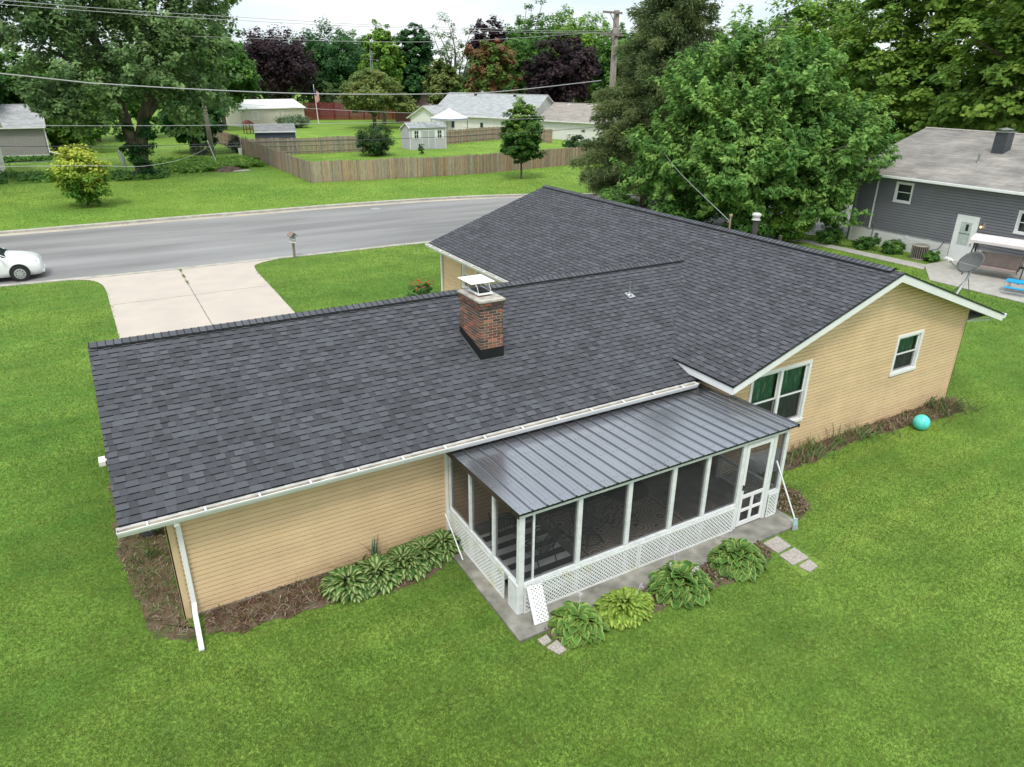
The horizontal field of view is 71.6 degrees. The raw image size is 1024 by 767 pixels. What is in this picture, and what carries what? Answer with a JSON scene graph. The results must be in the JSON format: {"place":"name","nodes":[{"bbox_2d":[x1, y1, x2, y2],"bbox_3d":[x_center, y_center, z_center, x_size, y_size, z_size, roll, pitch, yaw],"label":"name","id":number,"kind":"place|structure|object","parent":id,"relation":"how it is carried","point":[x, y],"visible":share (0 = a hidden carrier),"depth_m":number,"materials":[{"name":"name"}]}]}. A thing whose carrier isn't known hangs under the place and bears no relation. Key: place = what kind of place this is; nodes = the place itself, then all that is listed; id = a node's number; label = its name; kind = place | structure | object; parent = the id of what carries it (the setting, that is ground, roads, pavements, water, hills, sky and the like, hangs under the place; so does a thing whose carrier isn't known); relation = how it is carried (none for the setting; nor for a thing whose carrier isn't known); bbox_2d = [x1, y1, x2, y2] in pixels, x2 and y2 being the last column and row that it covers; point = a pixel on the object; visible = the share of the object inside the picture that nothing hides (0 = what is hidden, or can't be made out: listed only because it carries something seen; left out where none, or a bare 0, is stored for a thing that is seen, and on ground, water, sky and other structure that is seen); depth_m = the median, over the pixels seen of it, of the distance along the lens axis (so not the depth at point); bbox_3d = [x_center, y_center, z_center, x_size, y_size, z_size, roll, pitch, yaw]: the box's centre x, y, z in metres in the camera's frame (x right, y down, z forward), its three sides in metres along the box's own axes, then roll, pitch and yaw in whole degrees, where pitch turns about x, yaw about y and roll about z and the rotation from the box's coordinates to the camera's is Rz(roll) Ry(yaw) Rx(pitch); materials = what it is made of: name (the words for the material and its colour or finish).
{"place":"outdoors","nodes":[
{"label":"outdoors","id":0,"kind":"place"},
{"bbox_2d":[78,259,294,337],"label":"driveway","id":1,"kind":"structure","parent":0,"point":[155,302],"depth_m":31.26,"materials":[{"name":"concrete"}]},
{"bbox_2d":[221,99,305,126],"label":"metal building","id":2,"kind":"structure","parent":0,"point":[255,112],"depth_m":130.72,"materials":[{"name":"white paint"}]},
{"bbox_2d":[0,95,629,230],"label":"lawn","id":3,"kind":"structure","parent":0,"point":[344,128],"depth_m":63.23,"materials":[{"name":"green plant"}]},
{"bbox_2d":[0,49,57,118],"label":"tree","id":4,"kind":"object","parent":3,"relation":"on","point":[9,97],"visible":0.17,"depth_m":82.96,"materials":[{"name":"green plant"}]},
{"bbox_2d":[0,104,69,156],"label":"house","id":5,"kind":"structure","parent":3,"relation":"on","point":[14,114],"depth_m":78.77,"materials":[{"name":"grey"}]},
{"bbox_2d":[45,101,110,148],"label":"tree","id":6,"kind":"object","parent":3,"relation":"on","point":[55,136],"visible":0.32,"depth_m":83.07,"materials":[{"name":"green plant"}]},
{"bbox_2d":[44,143,113,206],"bbox_3d":[-31.169,-15.001,51.232,4.408,4.503,4.834,-13,27,-28],"label":"yellow bush","id":7,"kind":"object","parent":3,"relation":"on","point":[87,185],"visible":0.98,"depth_m":50.48,"materials":[{"name":"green plant"}]},
{"bbox_2d":[0,155,172,183],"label":"weeds","id":8,"kind":"object","parent":3,"relation":"on","point":[36,176],"visible":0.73,"depth_m":65.37,"materials":[{"name":"green plant"}]},
{"bbox_2d":[48,39,140,141],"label":"tree","id":9,"kind":"object","parent":3,"relation":"on","point":[126,102],"visible":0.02,"depth_m":97.21,"materials":[{"name":"green plant"}]},
{"bbox_2d":[1,146,242,172],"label":"chain link fence","id":10,"kind":"object","parent":3,"relation":"on","point":[121,158],"visible":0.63,"depth_m":76.22,"materials":[{"name":"grey metal"}]},
{"bbox_2d":[0,0,246,177],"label":"cottonwood tree","id":11,"kind":"object","parent":3,"relation":"on","point":[167,36],"visible":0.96,"depth_m":60.28,"materials":[{"name":"green plant"}]},
{"bbox_2d":[157,86,232,149],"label":"tree","id":12,"kind":"object","parent":3,"relation":"on","point":[215,125],"visible":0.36,"depth_m":83.86,"materials":[{"name":"green plant"}]},
{"bbox_2d":[154,155,267,173],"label":"garden plants","id":13,"kind":"object","parent":3,"relation":"on","point":[192,164],"visible":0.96,"depth_m":73.92,"materials":[{"name":"green plant"}]},
{"bbox_2d":[180,19,262,129],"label":"tree","id":14,"kind":"object","parent":3,"relation":"on","point":[241,60],"visible":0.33,"depth_m":116.36,"materials":[{"name":"green plant"}]},
{"bbox_2d":[253,123,295,152],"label":"storage shed","id":15,"kind":"structure","parent":3,"relation":"on","point":[285,130],"depth_m":86.38,"materials":[{"name":"white paint"}]},
{"bbox_2d":[240,24,319,98],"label":"purple maple","id":16,"kind":"object","parent":3,"relation":"on","point":[284,66],"visible":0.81,"depth_m":143.53,"materials":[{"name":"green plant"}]},
{"bbox_2d":[273,112,311,127],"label":"shrub","id":17,"kind":"object","parent":3,"relation":"on","point":[299,120],"visible":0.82,"depth_m":126.67,"materials":[{"name":"green plant"}]},
{"bbox_2d":[248,135,386,153],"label":"wooden fence","id":18,"kind":"object","parent":3,"relation":"on","point":[351,144],"visible":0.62,"depth_m":87.28,"materials":[{"name":"brown wood"}]},
{"bbox_2d":[289,17,376,94],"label":"tree","id":19,"kind":"object","parent":3,"relation":"on","point":[335,65],"visible":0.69,"depth_m":160.49,"materials":[{"name":"green plant"}]},
{"bbox_2d":[303,102,395,119],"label":"red fence","id":20,"kind":"object","parent":3,"relation":"on","point":[348,114],"visible":0.58,"depth_m":150.17,"materials":[{"name":"paint"}]},
{"bbox_2d":[354,124,396,155],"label":"shrub","id":21,"kind":"object","parent":3,"relation":"on","point":[376,147],"visible":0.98,"depth_m":84.74,"materials":[{"name":"green plant"}]},
{"bbox_2d":[336,67,419,126],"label":"tree","id":22,"kind":"object","parent":3,"relation":"on","point":[355,104],"visible":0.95,"depth_m":124.55,"materials":[{"name":"green plant"}]},
{"bbox_2d":[353,19,406,123],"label":"tree","id":23,"kind":"object","parent":3,"relation":"on","point":[386,55],"visible":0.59,"depth_m":133.28,"materials":[{"name":"green plant"}]},
{"bbox_2d":[395,91,432,122],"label":"brick house","id":24,"kind":"structure","parent":3,"relation":"on","point":[400,117],"depth_m":142.78,"materials":[{"name":"red brick"}]},
{"bbox_2d":[394,22,434,101],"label":"tree","id":25,"kind":"object","parent":3,"relation":"on","point":[419,44],"visible":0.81,"depth_m":138.23,"materials":[{"name":"green plant"}]},
{"bbox_2d":[241,138,604,182],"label":"wooden fence","id":26,"kind":"object","parent":3,"relation":"on","point":[305,169],"visible":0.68,"depth_m":69.29,"materials":[{"name":"brown wood"}]},
{"bbox_2d":[399,122,446,149],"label":"garden shed","id":27,"kind":"structure","parent":3,"relation":"on","point":[414,132],"depth_m":93.35,"materials":[{"name":"grey"}]},
{"bbox_2d":[406,105,449,129],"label":"house wing","id":28,"kind":"structure","parent":3,"relation":"on","point":[418,115],"depth_m":118.07,"materials":[{"name":"beige paint"}]},
{"bbox_2d":[421,57,463,104],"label":"tree","id":29,"kind":"object","parent":3,"relation":"on","point":[439,78],"visible":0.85,"depth_m":132.72,"materials":[{"name":"green plant"}]},
{"bbox_2d":[430,108,467,129],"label":"canopy tent","id":30,"kind":"object","parent":3,"relation":"on","point":[448,114],"visible":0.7,"depth_m":104.13,"materials":[{"name":"white fabric"}]},
{"bbox_2d":[429,11,473,85],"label":"tree","id":31,"kind":"object","parent":3,"relation":"on","point":[444,53],"visible":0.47,"depth_m":169.72,"materials":[{"name":"green plant"}]},
{"bbox_2d":[464,15,508,61],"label":"purple maple","id":32,"kind":"object","parent":3,"relation":"on","point":[493,34],"visible":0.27,"depth_m":158.23,"materials":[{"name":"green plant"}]},
{"bbox_2d":[459,37,523,93],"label":"maple tree","id":33,"kind":"object","parent":3,"relation":"on","point":[493,67],"visible":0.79,"depth_m":124.18,"materials":[{"name":"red plant"}]},
{"bbox_2d":[438,92,553,129],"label":"ranch house","id":34,"kind":"structure","parent":3,"relation":"on","point":[487,109],"depth_m":116.65,"materials":[{"name":"white"}]},
{"bbox_2d":[446,126,552,143],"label":"wooden fence","id":35,"kind":"object","parent":3,"relation":"on","point":[465,137],"visible":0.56,"depth_m":104.58,"materials":[{"name":"brown wood"}]},
{"bbox_2d":[498,96,547,178],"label":"tree","id":36,"kind":"object","parent":3,"relation":"on","point":[529,141],"visible":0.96,"depth_m":65.64,"materials":[{"name":"green plant"}]},
{"bbox_2d":[499,25,549,93],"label":"tree","id":37,"kind":"object","parent":3,"relation":"on","point":[527,51],"visible":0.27,"depth_m":138.76,"materials":[{"name":"green plant"}]},
{"bbox_2d":[503,0,557,55],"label":"tree","id":38,"kind":"object","parent":3,"relation":"on","point":[528,22],"visible":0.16,"depth_m":167.80,"materials":[{"name":"green plant"}]},
{"bbox_2d":[519,32,603,102],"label":"purple maple","id":39,"kind":"object","parent":3,"relation":"on","point":[566,64],"visible":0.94,"depth_m":119.28,"materials":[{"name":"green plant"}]},
{"bbox_2d":[536,4,596,56],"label":"tree","id":40,"kind":"object","parent":3,"relation":"on","point":[561,20],"visible":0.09,"depth_m":170.32,"materials":[{"name":"green plant"}]},
{"bbox_2d":[539,102,616,140],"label":"ranch house","id":41,"kind":"structure","parent":3,"relation":"on","point":[569,113],"depth_m":109.77,"materials":[{"name":"white"}]},
{"bbox_2d":[553,11,611,102],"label":"tree","id":42,"kind":"object","parent":3,"relation":"on","point":[587,39],"visible":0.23,"depth_m":149.22,"materials":[{"name":"green plant"}]},
{"bbox_2d":[600,10,623,164],"bbox_3d":[8.222,-24.383,61.749,2.402,14.404,0.796,-13,27,-28],"label":"utility pole","id":43,"kind":"object","parent":3,"relation":"on","point":[615,34],"visible":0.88,"depth_m":59.91,"materials":[{"name":"brown wood"}]},
{"bbox_2d":[0,127,590,146],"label":"overhead wire","id":44,"kind":"object","parent":43,"relation":"attached to","point":[254,142],"visible":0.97,"depth_m":48.54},
{"bbox_2d":[0,115,593,125],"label":"overhead wire","id":45,"kind":"object","parent":43,"relation":"attached to","point":[250,124],"visible":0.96,"depth_m":47.17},
{"bbox_2d":[0,73,600,94],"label":"overhead wire","id":46,"kind":"object","parent":43,"relation":"attached to","point":[281,92],"visible":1,"depth_m":48.63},
{"bbox_2d":[2,0,828,30],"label":"overhead wire","id":47,"kind":"object","parent":43,"relation":"attached to","point":[322,22],"visible":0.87,"depth_m":47.83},
{"bbox_2d":[2,4,830,32],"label":"overhead wire","id":48,"kind":"object","parent":43,"relation":"attached to","point":[320,24],"visible":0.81,"depth_m":48.15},
{"bbox_2d":[588,22,637,99],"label":"tree","id":49,"kind":"object","parent":3,"relation":"on","point":[604,59],"visible":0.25,"depth_m":132.49,"materials":[{"name":"green plant"}]},
{"bbox_2d":[760,0,893,128],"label":"tree","id":50,"kind":"object","parent":3,"relation":"on","point":[813,13],"visible":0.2,"depth_m":70.67,"materials":[{"name":"green plant"}]},
{"bbox_2d":[0,197,852,284],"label":"road","id":51,"kind":"structure","parent":0,"point":[108,250],"depth_m":42.97,"materials":[{"name":"grey asphalt"}]},
{"bbox_2d":[0,248,45,281],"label":"parked car","id":52,"kind":"object","parent":51,"relation":"on","point":[18,265],"visible":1,"depth_m":33.41,"materials":[{"name":"white paint"}]},
{"bbox_2d":[0,196,660,235],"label":"gutter pan","id":53,"kind":"object","parent":51,"relation":"on","point":[69,229],"visible":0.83,"depth_m":49.40,"materials":[{"name":"grey concrete"}]},
{"bbox_2d":[0,193,695,233],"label":"kerb","id":54,"kind":"structure","parent":51,"relation":"on","point":[209,215],"depth_m":50.14,"materials":[{"name":"concrete"}]},
{"bbox_2d":[0,0,1000,80],"label":"sky","id":55,"kind":"structure","parent":0,"point":[395,13],"materials":[{"name":"white"}]},
{"bbox_2d":[0,88,1023,766],"bbox_3d":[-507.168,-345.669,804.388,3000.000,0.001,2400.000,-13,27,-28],"label":"ground","id":56,"kind":"structure","parent":0,"point":[458,606],"depth_m":12.73,"materials":[{"name":"green plant"}]},
{"bbox_2d":[104,455,202,642],"bbox_3d":[-8.403,2.968,15.997,1.150,0.006,9.546,-13,27,-29],"label":"garden bed","id":57,"kind":"object","parent":56,"relation":"on","point":[166,612],"visible":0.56,"depth_m":13.77,"materials":[{"name":"soil"}]},
{"bbox_2d":[203,558,445,634],"bbox_3d":[-3.335,3.944,13.869,5.049,0.018,1.297,-13,27,-28],"label":"garden bed","id":58,"kind":"object","parent":56,"relation":"on","point":[208,627],"visible":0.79,"depth_m":13.29,"materials":[{"name":"brown soil"}]},
{"bbox_2d":[317,564,374,604],"bbox_3d":[-3.153,3.789,13.740,1.171,0.362,1.122,-13,27,-28],"label":"hosta","id":59,"kind":"object","parent":58,"relation":"on","point":[332,582],"visible":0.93,"depth_m":13.55,"materials":[{"name":"green plant"}]},
{"bbox_2d":[350,553,405,596],"bbox_3d":[-2.676,3.679,14.006,1.223,0.360,1.215,-13,27,-28],"label":"hosta","id":60,"kind":"object","parent":58,"relation":"on","point":[382,583],"visible":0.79,"depth_m":13.83,"materials":[{"name":"green plant"}]},
{"bbox_2d":[379,544,429,581],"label":"hosta","id":61,"kind":"object","parent":58,"relation":"on","point":[415,569],"visible":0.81,"depth_m":14.16,"materials":[{"name":"green plant"}]},
{"bbox_2d":[400,535,450,571],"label":"hosta","id":62,"kind":"object","parent":58,"relation":"on","point":[430,555],"visible":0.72,"depth_m":14.47,"materials":[{"name":"green plant"}]},
{"bbox_2d":[418,528,464,562],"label":"hosta","id":63,"kind":"object","parent":58,"relation":"on","point":[441,535],"visible":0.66,"depth_m":14.71,"materials":[{"name":"green plant"}]},
{"bbox_2d":[0,233,816,286],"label":"kerb","id":64,"kind":"structure","parent":56,"relation":"on","point":[109,275],"depth_m":36.36,"materials":[{"name":"concrete"}]},
{"bbox_2d":[2,48,974,120],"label":"wood","id":65,"kind":"object","parent":56,"relation":"on","point":[330,86],"visible":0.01,"depth_m":162.41,"materials":[{"name":"green plant"}]},
{"bbox_2d":[105,397,964,639],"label":"dead leaves","id":66,"kind":"object","parent":56,"relation":"on","point":[782,497],"visible":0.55,"depth_m":14.12,"materials":[{"name":"brown plant"}]},
{"bbox_2d":[88,185,1006,651],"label":"house","id":67,"kind":"structure","parent":56,"relation":"on","point":[250,459],"depth_m":16.27,"materials":[{"name":"beige"}]},
{"bbox_2d":[748,359,812,421],"bbox_3d":[6.639,0.350,17.928,2.180,1.720,0.250,-13,27,-28],"label":"window","id":68,"kind":"structure","parent":67,"relation":"in","point":[777,391],"depth_m":18.00,"materials":[{"name":"white paint"}]},
{"bbox_2d":[888,329,924,376],"bbox_3d":[11.163,-0.900,20.240,1.210,1.220,0.250,-13,27,-28],"label":"window","id":69,"kind":"structure","parent":67,"relation":"in","point":[903,358],"depth_m":20.28,"materials":[{"name":"white paint"}]},
{"bbox_2d":[944,251,984,298],"bbox_3d":[13.141,-3.084,20.735,1.011,1.523,0.946,-13,27,-28],"label":"satellite dish","id":70,"kind":"object","parent":67,"relation":"on","point":[970,262],"visible":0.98,"depth_m":20.66,"materials":[{"name":"white paint"}]},
{"bbox_2d":[597,185,638,205],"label":"bush","id":71,"kind":"object","parent":56,"relation":"on","point":[624,197],"visible":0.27,"depth_m":46.81,"materials":[{"name":"green plant"}]},
{"bbox_2d":[445,504,792,642],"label":"patio slab","id":72,"kind":"structure","parent":56,"relation":"on","point":[521,627],"depth_m":14.15,"materials":[{"name":"concrete"}]},
{"bbox_2d":[526,583,548,624],"bbox_3d":[0.471,4.002,12.901,0.310,0.641,0.348,-13,27,-28],"label":"lattice offcut","id":73,"kind":"object","parent":72,"relation":"on","point":[536,621],"visible":1,"depth_m":12.89,"materials":[{"name":"white paint"}]},
{"bbox_2d":[446,384,799,614],"bbox_3d":[2.380,2.057,15.343,7.044,2.305,3.075,-13,27,-28],"label":"screened porch","id":74,"kind":"object","parent":72,"relation":"on","point":[528,508],"visible":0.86,"depth_m":14.16,"materials":[{"name":"paint"}]},
{"bbox_2d":[735,437,774,526],"bbox_3d":[5.277,2.160,15.436,0.790,2.040,0.065,-13,27,-28],"label":"screen door","id":75,"kind":"structure","parent":74,"relation":"in","point":[759,454],"depth_m":15.43,"materials":[{"name":"white paint"}]},
{"bbox_2d":[591,525,702,572],"bbox_3d":[2.425,3.128,15.747,2.800,0.014,2.220,-13,27,-28],"label":"lattice panel","id":76,"kind":"object","parent":72,"relation":"on","point":[645,549],"visible":0.04,"depth_m":14.95,"materials":[{"name":"white wood"}]},
{"bbox_2d":[567,0,725,206],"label":"spruce tree","id":77,"kind":"object","parent":56,"relation":"on","point":[664,28],"visible":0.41,"depth_m":49.82,"materials":[{"name":"green plant"}]},
{"bbox_2d":[544,542,772,642],"bbox_3d":[3.176,4.032,13.841,5.856,0.013,0.836,-13,27,-28],"label":"garden bed","id":78,"kind":"object","parent":56,"relation":"on","point":[723,581],"visible":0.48,"depth_m":14.12,"materials":[{"name":"soil"}]},
{"bbox_2d":[547,592,610,648],"bbox_3d":[1.170,4.140,12.752,1.057,0.607,1.125,-13,27,-28],"label":"hosta","id":79,"kind":"object","parent":78,"relation":"on","point":[571,630],"visible":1,"depth_m":12.60,"materials":[{"name":"green plant"}]},
{"bbox_2d":[593,583,655,630],"bbox_3d":[2.107,3.978,13.174,1.326,0.576,1.007,-13,27,-28],"label":"hosta","id":80,"kind":"object","parent":78,"relation":"on","point":[610,610],"visible":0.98,"depth_m":13.04,"materials":[{"name":"green plant"}]},
{"bbox_2d":[647,550,713,609],"bbox_3d":[3.296,3.682,13.730,1.380,0.698,1.243,-13,27,-28],"label":"hosta","id":81,"kind":"object","parent":78,"relation":"on","point":[664,583],"visible":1,"depth_m":13.54,"materials":[{"name":"green plant"}]},
{"bbox_2d":[707,528,768,582],"bbox_3d":[4.614,3.375,14.441,1.243,0.720,1.221,-13,27,-28],"label":"hosta","id":82,"kind":"object","parent":78,"relation":"on","point":[746,561],"visible":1,"depth_m":14.25,"materials":[{"name":"green plant"}]},
{"bbox_2d":[642,189,708,220],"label":"bush","id":83,"kind":"object","parent":56,"relation":"on","point":[668,207],"visible":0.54,"depth_m":44.09,"materials":[{"name":"green plant"}]},
{"bbox_2d":[715,206,772,237],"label":"bush","id":84,"kind":"object","parent":56,"relation":"on","point":[738,223],"visible":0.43,"depth_m":42.00,"materials":[{"name":"green plant"}]},
{"bbox_2d":[609,2,902,237],"bbox_3d":[14.613,-15.382,42.499,13.072,13.240,14.846,-13,27,-28],"label":"tree","id":85,"kind":"object","parent":56,"relation":"on","point":[755,143],"visible":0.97,"depth_m":40.42,"materials":[{"name":"green plant"}]},
{"bbox_2d":[763,536,790,553],"bbox_3d":[5.683,3.463,15.217,0.479,0.055,0.419,-13,27,-28],"label":"stepping stone","id":86,"kind":"object","parent":56,"relation":"on","point":[777,544],"visible":0.99,"depth_m":15.19,"materials":[{"name":"grey stone"}]},
{"bbox_2d":[764,197,815,241],"bbox_3d":[16.776,-9.984,43.163,3.391,2.887,3.404,-13,27,-28],"label":"bush","id":87,"kind":"object","parent":56,"relation":"on","point":[779,221],"visible":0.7,"depth_m":42.58,"materials":[{"name":"green plant"}]},
{"bbox_2d":[779,547,808,565],"bbox_3d":[5.889,3.622,14.855,0.519,0.055,0.390,-13,27,-28],"label":"stepping stone","id":88,"kind":"object","parent":56,"relation":"on","point":[793,556],"visible":1,"depth_m":14.81,"materials":[{"name":"grey stone"}]},
{"bbox_2d":[815,219,846,244],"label":"weedy bush","id":89,"kind":"object","parent":56,"relation":"on","point":[835,231],"visible":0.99,"depth_m":42.37,"materials":[{"name":"green plant"}]},
{"bbox_2d":[851,236,881,250],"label":"weedy bush","id":90,"kind":"object","parent":56,"relation":"on","point":[865,242],"visible":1,"depth_m":41.39,"materials":[{"name":"green plant"}]},
{"bbox_2d":[783,397,962,470],"bbox_3d":[10.123,1.407,20.046,9.366,0.018,0.942,-13,27,-28],"label":"garden bed","id":91,"kind":"object","parent":56,"relation":"on","point":[849,441],"visible":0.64,"depth_m":20.18,"materials":[{"name":"brown soil"}]},
{"bbox_2d":[792,430,839,458],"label":"iris plant","id":92,"kind":"object","parent":91,"relation":"on","point":[815,445],"visible":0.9,"depth_m":18.83,"materials":[{"name":"green plant"}]},
{"bbox_2d":[918,394,984,420],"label":"iris plant","id":93,"kind":"object","parent":91,"relation":"on","point":[943,406],"visible":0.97,"depth_m":21.30,"materials":[{"name":"green plant"}]},
{"bbox_2d":[881,239,905,254],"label":"weedy bush","id":94,"kind":"object","parent":56,"relation":"on","point":[893,246],"visible":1,"depth_m":40.44,"materials":[{"name":"green plant"}]},
{"bbox_2d":[822,0,1023,145],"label":"maple tree","id":95,"kind":"object","parent":56,"relation":"on","point":[911,62],"visible":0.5,"depth_m":58.69,"materials":[{"name":"green plant"}]},
{"bbox_2d":[910,242,943,259],"bbox_3d":[22.948,-7.356,39.247,1.555,0.994,0.863,10,25,21],"label":"air conditioner","id":96,"kind":"object","parent":56,"relation":"on","point":[919,251],"visible":0.94,"depth_m":39.17,"materials":[{"name":"beige metal"}]},
{"bbox_2d":[846,127,1023,275],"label":"grey house","id":97,"kind":"structure","parent":56,"relation":"on","point":[954,190],"depth_m":39.51,"materials":[{"name":"grey"}]},
{"bbox_2d":[892,181,914,203],"bbox_3d":[22.486,-10.938,40.680,0.250,1.150,1.080,-13,27,-28],"label":"window","id":98,"kind":"structure","parent":97,"relation":"in","point":[903,194],"depth_m":40.78,"materials":[{"name":"white paint"}]},
{"bbox_2d":[947,214,980,261],"bbox_3d":[24.334,-7.789,38.316,0.110,2.500,1.180,-13,27,-28],"label":"door","id":99,"kind":"structure","parent":97,"relation":"in","point":[966,226],"depth_m":38.28,"materials":[{"name":"white paint"}]},
{"bbox_2d":[920,0,1023,132],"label":"maple tree","id":100,"kind":"object","parent":56,"relation":"on","point":[983,109],"visible":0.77,"depth_m":49.76,"materials":[{"name":"green plant"}]},
{"bbox_2d":[805,241,924,269],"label":"path","id":101,"kind":"structure","parent":0,"point":[895,260],"depth_m":39.85,"materials":[{"name":"concrete"}]},
{"bbox_2d":[925,260,1023,302],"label":"patio","id":102,"kind":"structure","parent":0,"point":[985,281],"depth_m":35.47,"materials":[{"name":"concrete"}]},
{"bbox_2d":[961,233,1023,284],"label":"canopy swing","id":103,"kind":"object","parent":102,"relation":"on","point":[1003,262],"visible":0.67,"depth_m":35.44,"materials":[{"name":"white fabric"}]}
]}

